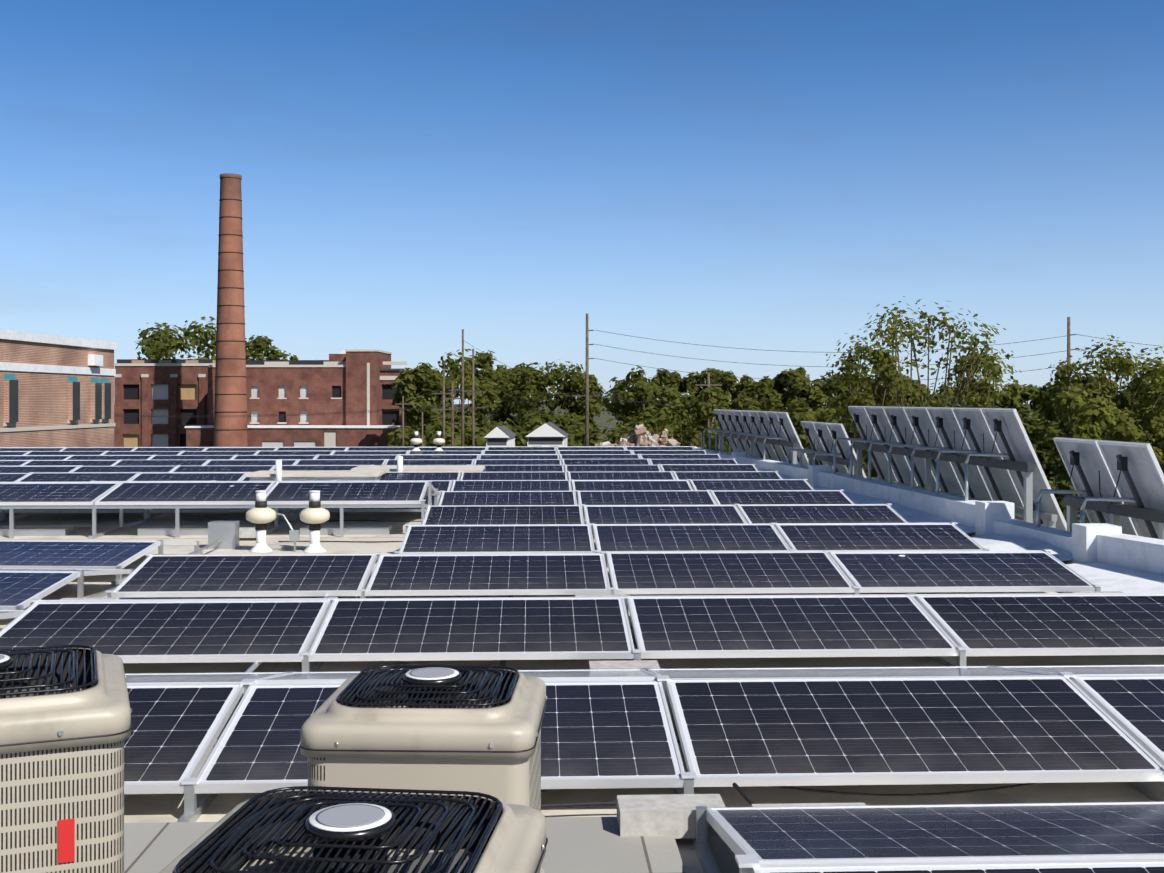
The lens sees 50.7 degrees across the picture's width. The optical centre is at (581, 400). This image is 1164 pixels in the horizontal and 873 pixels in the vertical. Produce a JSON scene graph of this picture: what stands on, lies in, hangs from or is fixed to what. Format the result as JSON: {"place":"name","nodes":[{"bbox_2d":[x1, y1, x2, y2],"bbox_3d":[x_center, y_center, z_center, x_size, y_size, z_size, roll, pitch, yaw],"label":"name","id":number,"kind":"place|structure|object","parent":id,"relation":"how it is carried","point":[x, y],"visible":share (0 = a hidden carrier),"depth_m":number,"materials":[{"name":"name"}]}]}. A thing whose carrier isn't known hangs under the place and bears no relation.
{"place":"outdoors","nodes":[
{"label":"outdoors","id":0,"kind":"place"},
{"bbox_2d":[0,329,116,446],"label":"brick building","id":1,"kind":"structure","parent":0,"point":[56,391],"depth_m":57.63,"materials":[{"name":"red brick"}]},
{"bbox_2d":[114,349,441,446],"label":"brick building","id":2,"kind":"structure","parent":0,"point":[348,380],"depth_m":153.98,"materials":[{"name":"brick"}]},
{"bbox_2d":[0,489,1163,872],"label":"mounting frame","id":3,"kind":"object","parent":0,"point":[154,807],"depth_m":7.72,"materials":[{"name":"silver metal"}]},
{"bbox_2d":[0,540,202,618],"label":"solar panels","id":4,"kind":"object","parent":3,"relation":"on","point":[34,569],"visible":0.83,"depth_m":11.30,"materials":[{"name":"blue glass"}]},
{"bbox_2d":[0,481,439,538],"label":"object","id":5,"kind":"object","parent":3,"relation":"on","point":[121,496],"visible":0.83,"depth_m":15.20,"materials":[{"name":"silver metal"}]},
{"bbox_2d":[186,521,369,698],"bbox_3d":[-2.353,1.195,8.419,3.250,0.950,11.167,0,0,-2],"label":"roof conduit and boxes","id":6,"kind":"object","parent":3,"relation":"on","point":[223,534],"visible":0.15,"depth_m":13.74,"materials":[{"name":"grey metal"}]},
{"bbox_2d":[246,490,329,552],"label":"roof vents","id":7,"kind":"object","parent":3,"relation":"on","point":[261,515],"visible":1,"depth_m":13.49,"materials":[{"name":"white metal"}]},
{"bbox_2d":[0,446,694,450],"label":"solar panel row","id":8,"kind":"object","parent":3,"relation":"on","point":[328,448],"visible":0.38,"depth_m":34.83,"materials":[{"name":"blue glass"}]},
{"bbox_2d":[0,450,706,454],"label":"solar panel row","id":9,"kind":"object","parent":3,"relation":"on","point":[334,452],"visible":0.48,"depth_m":32.40,"materials":[{"name":"blue glass"}]},
{"bbox_2d":[0,454,720,459],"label":"solar panel row","id":10,"kind":"object","parent":3,"relation":"on","point":[388,457],"visible":0.44,"depth_m":29.97,"materials":[{"name":"blue glass"}]},
{"bbox_2d":[245,456,484,480],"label":"roof curbs","id":11,"kind":"structure","parent":3,"relation":"on","point":[367,473],"depth_m":22.05,"materials":[{"name":"white paint"}]},
{"bbox_2d":[0,458,737,465],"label":"solar panel row","id":12,"kind":"object","parent":3,"relation":"on","point":[208,462],"visible":0.52,"depth_m":27.50,"materials":[{"name":"blue glass"}]},
{"bbox_2d":[0,464,757,472],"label":"solar panel row","id":13,"kind":"object","parent":3,"relation":"on","point":[488,468],"visible":0.46,"depth_m":25.08,"materials":[{"name":"blue glass"}]},
{"bbox_2d":[0,471,781,481],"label":"solar panel row","id":14,"kind":"object","parent":3,"relation":"on","point":[211,476],"visible":0.54,"depth_m":22.62,"materials":[{"name":"blue glass"}]},
{"bbox_2d":[124,817,685,872],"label":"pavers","id":15,"kind":"object","parent":3,"relation":"on","point":[587,845],"visible":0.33,"depth_m":4.45,"materials":[{"name":"grey concrete"}]},
{"bbox_2d":[0,645,131,872],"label":"ac condenser","id":16,"kind":"object","parent":15,"relation":"on","point":[65,724],"visible":1,"depth_m":3.21,"materials":[{"name":"beige metal"}]},
{"bbox_2d":[159,786,547,872],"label":"ac condenser","id":17,"kind":"object","parent":15,"relation":"on","point":[285,830],"visible":1,"depth_m":2.56,"materials":[{"name":"black"}]},
{"bbox_2d":[299,665,546,872],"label":"ac condenser","id":18,"kind":"object","parent":15,"relation":"on","point":[469,728],"visible":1,"depth_m":3.52,"materials":[{"name":"beige metal"}]},
{"bbox_2d":[0,489,853,521],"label":"solar panel row","id":19,"kind":"object","parent":3,"relation":"on","point":[702,497],"visible":0.42,"depth_m":17.67,"materials":[{"name":"blue glass"}]},
{"bbox_2d":[410,431,444,450],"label":"roof vents","id":20,"kind":"object","parent":3,"relation":"on","point":[438,441],"visible":0.83,"depth_m":33.06,"materials":[{"name":"white metal"}]},
{"bbox_2d":[90,479,813,503],"bbox_3d":[-7.063,1.502,20.222,21.910,0.335,2.464,0,0,-2],"label":"solar panel row","id":21,"kind":"object","parent":3,"relation":"on","point":[613,485],"visible":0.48,"depth_m":20.30,"materials":[{"name":"blue glass"}]},
{"bbox_2d":[0,593,1163,671],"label":"solar panel row","id":22,"kind":"object","parent":3,"relation":"on","point":[940,628],"visible":0.96,"depth_m":7.78,"materials":[{"name":"blue glass"}]},
{"bbox_2d":[0,446,1163,592],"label":"parapet walls","id":23,"kind":"structure","parent":3,"relation":"on","point":[1109,557],"depth_m":13.84,"materials":[{"name":"white paint"}]},
{"bbox_2d":[703,409,807,465],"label":"tilted solar panels","id":24,"kind":"object","parent":23,"relation":"attached to","point":[769,435],"visible":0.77,"depth_m":30.46,"materials":[{"name":"silver metal"}]},
{"bbox_2d":[787,421,866,477],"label":"tilted solar panels","id":25,"kind":"object","parent":23,"relation":"attached to","point":[821,436],"visible":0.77,"depth_m":24.05,"materials":[{"name":"silver metal"}]},
{"bbox_2d":[60,549,1122,599],"bbox_3d":[0.105,1.502,10.691,8.320,0.335,2.464,0,0,-2],"label":"solar panel row","id":26,"kind":"object","parent":3,"relation":"on","point":[575,574],"visible":0.94,"depth_m":10.22,"materials":[{"name":"blue glass"}]},
{"bbox_2d":[124,665,1163,838],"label":"solar panel row","id":27,"kind":"object","parent":3,"relation":"on","point":[614,728],"visible":0.75,"depth_m":5.37,"materials":[{"name":"blue glass"}]},
{"bbox_2d":[278,520,1040,807],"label":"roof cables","id":28,"kind":"object","parent":3,"relation":"on","point":[745,796],"visible":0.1,"depth_m":5.01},
{"bbox_2d":[422,503,907,538],"bbox_3d":[1.040,1.502,15.631,6.070,0.335,2.464,0,0,-2],"label":"solar panel row","id":29,"kind":"object","parent":3,"relation":"on","point":[640,514],"visible":0.79,"depth_m":15.30,"materials":[{"name":"blue glass"}]},
{"bbox_2d":[394,522,990,567],"bbox_3d":[1.135,1.502,13.183,6.070,0.335,2.464,0,0,-2],"label":"solar panel row","id":30,"kind":"object","parent":3,"relation":"on","point":[514,538],"visible":0.81,"depth_m":12.78,"materials":[{"name":"blue glass"}]},
{"bbox_2d":[751,803,865,806],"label":"ballast block","id":31,"kind":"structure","parent":3,"relation":"on","point":[807,804],"depth_m":4.63,"materials":[{"name":"grey concrete"}]},
{"bbox_2d":[691,801,1163,872],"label":"solar panel row","id":32,"kind":"object","parent":3,"relation":"on","point":[1107,837],"visible":1,"depth_m":3.97,"materials":[{"name":"blue glass"}]},
{"bbox_2d":[0,0,1163,403],"label":"sky","id":33,"kind":"structure","parent":0,"point":[761,175],"materials":[{"name":"blue"}]},
{"bbox_2d":[442,404,1085,522],"bbox_3d":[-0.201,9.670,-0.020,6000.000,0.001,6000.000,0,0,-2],"label":"ground","id":34,"kind":"structure","parent":0,"point":[602,419],"depth_m":664.67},
{"bbox_2d":[213,173,247,446],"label":"brick chimney","id":35,"kind":"object","parent":34,"relation":"on","point":[230,429],"visible":0.92,"depth_m":145.21,"materials":[{"name":"red brick"}]},
{"bbox_2d":[484,422,568,446],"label":"roof vents","id":36,"kind":"object","parent":34,"relation":"on","point":[548,434],"visible":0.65,"depth_m":112.12,"materials":[{"name":"white metal"}]},
{"bbox_2d":[595,424,680,445],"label":"rubble mound","id":37,"kind":"object","parent":34,"relation":"on","point":[639,436],"visible":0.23,"depth_m":99.33,"materials":[{"name":"beige stone"}]},
{"bbox_2d":[114,313,1163,475],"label":"utility poles","id":38,"kind":"object","parent":34,"relation":"on","point":[452,407],"visible":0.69,"depth_m":107.17,"materials":[{"name":"brown wood"}]},
{"bbox_2d":[135,316,1161,486],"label":"tree line","id":39,"kind":"object","parent":34,"relation":"on","point":[425,379],"visible":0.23,"depth_m":154.88,"materials":[{"name":"green plant"}]},
{"bbox_2d":[418,386,1163,522],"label":"tree belt","id":40,"kind":"object","parent":34,"relation":"on","point":[1092,420],"visible":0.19,"depth_m":86.44,"materials":[{"name":"green plant"}]},
{"bbox_2d":[833,406,1066,530],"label":"tilted solar panels","id":41,"kind":"object","parent":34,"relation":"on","point":[983,454],"visible":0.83,"depth_m":17.42,"materials":[{"name":"silver metal"}]},
{"bbox_2d":[820,296,1163,512],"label":"trees","id":42,"kind":"object","parent":34,"relation":"on","point":[884,367],"visible":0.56,"depth_m":61.80,"materials":[{"name":"green plant"}]},
{"bbox_2d":[1036,437,1163,539],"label":"tilted solar panels","id":43,"kind":"object","parent":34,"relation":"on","point":[1119,483],"visible":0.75,"depth_m":12.85,"materials":[{"name":"silver metal"}]}
]}

